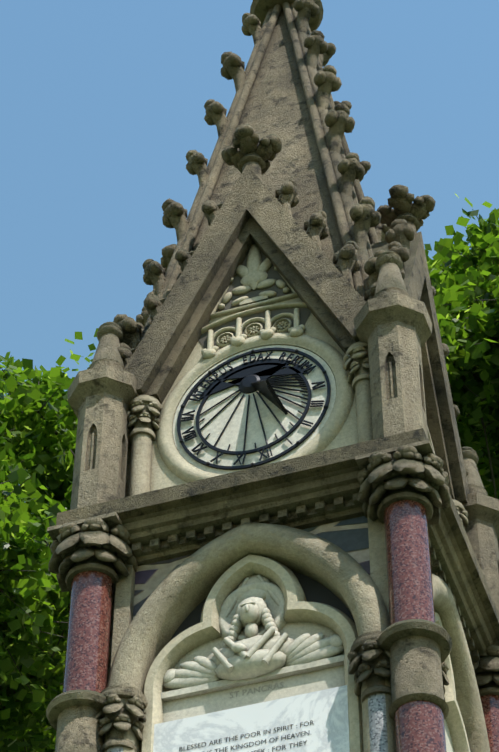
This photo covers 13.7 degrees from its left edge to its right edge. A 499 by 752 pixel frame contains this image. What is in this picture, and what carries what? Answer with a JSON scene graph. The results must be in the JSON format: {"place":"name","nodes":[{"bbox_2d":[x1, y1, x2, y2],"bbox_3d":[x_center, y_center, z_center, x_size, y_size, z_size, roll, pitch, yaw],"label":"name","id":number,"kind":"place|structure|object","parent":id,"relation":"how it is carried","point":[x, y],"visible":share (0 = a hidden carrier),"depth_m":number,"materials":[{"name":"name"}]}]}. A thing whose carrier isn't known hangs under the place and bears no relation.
{"place":"outdoors","nodes":[
{"label":"outdoors","id":0,"kind":"place"},
{"bbox_2d":[0,388,71,751],"bbox_3d":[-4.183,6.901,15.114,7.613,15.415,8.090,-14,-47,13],"label":"lime tree","id":1,"kind":"object","parent":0,"point":[23,587],"depth_m":16.83,"materials":[{"name":"green plant"}]},
{"bbox_2d":[0,328,97,751],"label":"lime tree","id":2,"kind":"object","parent":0,"point":[21,398],"depth_m":18.75,"materials":[{"name":"green plant"}]},
{"bbox_2d":[0,350,75,652],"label":"tree leaves","id":3,"kind":"object","parent":2,"relation":"attached to","point":[71,352],"depth_m":18.79,"materials":[{"name":"green plant"}]},
{"bbox_2d":[120,285,155,349],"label":"crockets","id":4,"kind":"object","parent":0,"point":[142,318],"visible":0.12,"depth_m":8.90,"materials":[{"name":"beige stone"}]},
{"bbox_2d":[0,0,498,395],"label":"sky","id":5,"kind":"structure","parent":0,"point":[102,102],"materials":[{"name":"blue"}]},
{"bbox_2d":[199,243,310,349],"bbox_3d":[0.020,-0.349,8.484,0.504,0.703,0.001,-14,-47,13],"label":"panel","id":6,"kind":"object","parent":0,"point":[271,272],"visible":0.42,"depth_m":8.40,"materials":[{"name":"grey stone"}]},
{"bbox_2d":[192,0,341,351],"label":"spire","id":7,"kind":"structure","parent":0,"point":[276,103],"depth_m":9.59,"materials":[{"name":"stone"}]},
{"bbox_2d":[113,0,390,348],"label":"spire ribs","id":8,"kind":"object","parent":7,"relation":"attached to","point":[356,214],"visible":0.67,"depth_m":9.41,"materials":[{"name":"beige stone"}]},
{"bbox_2d":[62,500,498,751],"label":"column shafts","id":9,"kind":"object","parent":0,"point":[419,726],"depth_m":7.12,"materials":[{"name":"red stone"}]},
{"bbox_2d":[441,661,448,700],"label":"colonnette caps","id":10,"kind":"object","parent":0,"point":[445,668],"visible":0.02,"depth_m":6.88,"materials":[{"name":"beige stone"}]},
{"bbox_2d":[453,499,467,528],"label":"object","id":11,"kind":"object","parent":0,"point":[462,512],"visible":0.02,"depth_m":8.54,"materials":[{"name":"beige stone"}]},
{"bbox_2d":[424,194,498,547],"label":"lime tree","id":12,"kind":"object","parent":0,"point":[470,280],"depth_m":17.74,"materials":[{"name":"green plant"}]},
{"bbox_3d":[0.165,4.275,4.463,4.800,3.860,4.800,-14,-47,13],"label":"monument base","id":13,"kind":"object","parent":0,"visible":0},
{"bbox_2d":[46,439,498,751],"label":"column capitals","id":14,"kind":"object","parent":13,"relation":"on","point":[420,650],"depth_m":7.23,"materials":[{"name":"beige stone"}]},
{"bbox_2d":[106,593,114,687],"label":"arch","id":15,"kind":"structure","parent":14,"relation":"attached to","point":[111,634],"depth_m":7.43,"materials":[{"name":"stone"}]},
{"bbox_2d":[107,693,387,751],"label":"column shafts","id":16,"kind":"object","parent":14,"relation":"attached to","point":[377,722],"visible":0.55,"depth_m":6.65,"materials":[{"name":"stone"}]},
{"bbox_2d":[95,631,390,751],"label":"column capitals","id":17,"kind":"object","parent":16,"relation":"on","point":[119,712],"visible":0.81,"depth_m":6.94,"materials":[{"name":"beige stone"}]},
{"bbox_2d":[104,515,395,751],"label":"arch","id":18,"kind":"structure","parent":14,"relation":"attached to","point":[173,601],"depth_m":7.29,"materials":[{"name":"stone"}]},
{"bbox_2d":[140,554,363,751],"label":"trefoil arch molding","id":19,"kind":"structure","parent":18,"relation":"attached to","point":[298,608],"depth_m":7.20,"materials":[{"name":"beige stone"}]},
{"bbox_2d":[161,574,343,701],"bbox_3d":[0.007,0.860,7.223,0.670,0.475,0.119,-14,-47,13],"label":"sculpted figure relief","id":20,"kind":"object","parent":19,"relation":"attached to","point":[257,647],"visible":0.98,"depth_m":7.12,"materials":[{"name":"stone"}]},
{"bbox_2d":[162,580,344,722],"bbox_3d":[0.012,1.598,6.509,0.730,2.611,0.001,-14,-47,13],"label":"tympanum","id":21,"kind":"object","parent":18,"relation":"attached to","point":[293,685],"visible":0.06,"depth_m":7.06,"materials":[{"name":"stone"}]},
{"bbox_2d":[153,685,349,751],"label":"plaque","id":22,"kind":"object","parent":21,"relation":"attached to","point":[325,711],"visible":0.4,"depth_m":6.88,"materials":[{"name":"stone"}]},
{"bbox_2d":[179,720,313,751],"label":"inscription text","id":23,"kind":"object","parent":22,"relation":"attached to","point":[256,741],"visible":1,"depth_m":6.84,"materials":[{"name":"grey paint"}]},
{"bbox_2d":[230,682,282,697],"bbox_3d":[0.024,1.063,7.046,0.192,0.024,0.001,-14,-47,13],"label":"name lettering","id":24,"kind":"object","parent":21,"relation":"attached to","point":[257,690],"visible":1,"depth_m":7.04,"materials":[{"name":"grey stone"}]},
{"bbox_2d":[169,570,355,641],"bbox_3d":[0.019,1.564,6.573,0.920,2.750,0.001,-14,-47,13],"label":"arch recess","id":25,"kind":"object","parent":18,"relation":"attached to","point":[315,591],"depth_m":7.31,"materials":[{"name":"grey stone"}]},
{"bbox_2d":[133,516,369,618],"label":"spandrel panels","id":26,"kind":"object","parent":14,"relation":"attached to","point":[350,537],"visible":0.12,"depth_m":7.40,"materials":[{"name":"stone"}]},
{"bbox_2d":[56,428,498,661],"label":"cornice","id":27,"kind":"structure","parent":14,"relation":"on","point":[301,493],"depth_m":7.51,"materials":[{"name":"stone"}]},
{"bbox_2d":[125,439,131,496],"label":"gable jambs","id":28,"kind":"object","parent":27,"relation":"on","point":[128,470],"depth_m":8.02,"materials":[{"name":"grey stone"}]},
{"bbox_2d":[127,341,372,495],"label":"columns","id":29,"kind":"structure","parent":27,"relation":"on","point":[143,412],"depth_m":7.91,"materials":[{"name":"beige stone"}]},
{"bbox_2d":[150,297,357,490],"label":"gable wall","id":30,"kind":"structure","parent":27,"relation":"on","point":[163,476],"depth_m":7.97,"materials":[{"name":"beige stone"}]},
{"bbox_2d":[118,165,376,403],"bbox_3d":[0.084,-0.280,8.672,1.153,1.220,0.619,-14,-47,13],"label":"gable coping","id":31,"kind":"object","parent":30,"relation":"on","point":[247,214],"visible":0.83,"depth_m":8.43,"materials":[{"name":"beige stone"}]},
{"bbox_2d":[177,347,330,469],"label":"sundial markings","id":32,"kind":"object","parent":30,"relation":"attached to","point":[253,375],"visible":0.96,"depth_m":8.03,"materials":[{"name":"black metal"}]},
{"bbox_2d":[201,244,306,358],"bbox_3d":[0.017,-0.362,8.485,0.513,0.740,0.062,-14,-47,13],"label":"relief carving","id":33,"kind":"object","parent":30,"relation":"attached to","point":[253,274],"visible":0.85,"depth_m":8.38,"materials":[{"name":"beige stone"}]},
{"bbox_2d":[173,345,335,473],"bbox_3d":[0.016,0.123,7.996,0.664,0.664,0.001,-14,-47,13],"label":"sundial face","id":34,"kind":"object","parent":30,"relation":"attached to","point":[233,434],"visible":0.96,"depth_m":7.96},
{"bbox_2d":[156,333,354,482],"bbox_3d":[0.016,0.123,7.995,0.810,0.810,0.026,-14,-47,13],"label":"sundial surround","id":35,"kind":"object","parent":30,"relation":"attached to","point":[177,464],"visible":0.83,"depth_m":8.02,"materials":[{"name":"beige stone"}]},
{"bbox_2d":[161,124,435,272],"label":"finials","id":36,"kind":"object","parent":30,"relation":"on","point":[255,154],"visible":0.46,"depth_m":9.09,"materials":[{"name":"stone"}]},
{"bbox_2d":[67,251,498,611],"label":"pinnacles","id":37,"kind":"object","parent":27,"relation":"on","point":[392,324],"visible":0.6,"depth_m":7.89,"materials":[{"name":"stone"}]},
{"bbox_2d":[370,219,468,503],"bbox_3d":[0.476,-0.142,8.806,0.619,1.220,1.151,-14,-47,13],"label":"gable coping","id":38,"kind":"object","parent":27,"relation":"on","point":[407,247],"visible":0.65,"depth_m":8.77,"materials":[{"name":"beige stone"}]},
{"bbox_3d":[0.419,0.130,8.558,0.500,1.805,0.998,-14,-47,13],"label":"gable","id":39,"kind":"object","parent":27,"relation":"on","visible":0},
{"bbox_2d":[427,426,434,451],"bbox_3d":[0.667,0.348,8.214,0.032,0.810,0.810,-14,-47,13],"label":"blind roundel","id":40,"kind":"object","parent":39,"relation":"attached to","point":[429,437],"visible":0.02,"depth_m":8.55,"materials":[{"name":"stone"}]},
{"bbox_2d":[432,573,489,751],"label":"arch","id":41,"kind":"structure","parent":14,"relation":"attached to","point":[468,699],"depth_m":7.70,"materials":[{"name":"stone"}]},
{"bbox_2d":[444,719,453,751],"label":"plaque","id":42,"kind":"object","parent":41,"relation":"attached to","point":[449,746],"visible":0.02,"depth_m":7.53,"materials":[{"name":"stone"}]},
{"bbox_2d":[435,612,469,751],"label":"arch trefoil","id":43,"kind":"object","parent":41,"relation":"attached to","point":[456,727],"visible":0.23,"depth_m":7.58,"materials":[{"name":"beige stone"}]}
]}

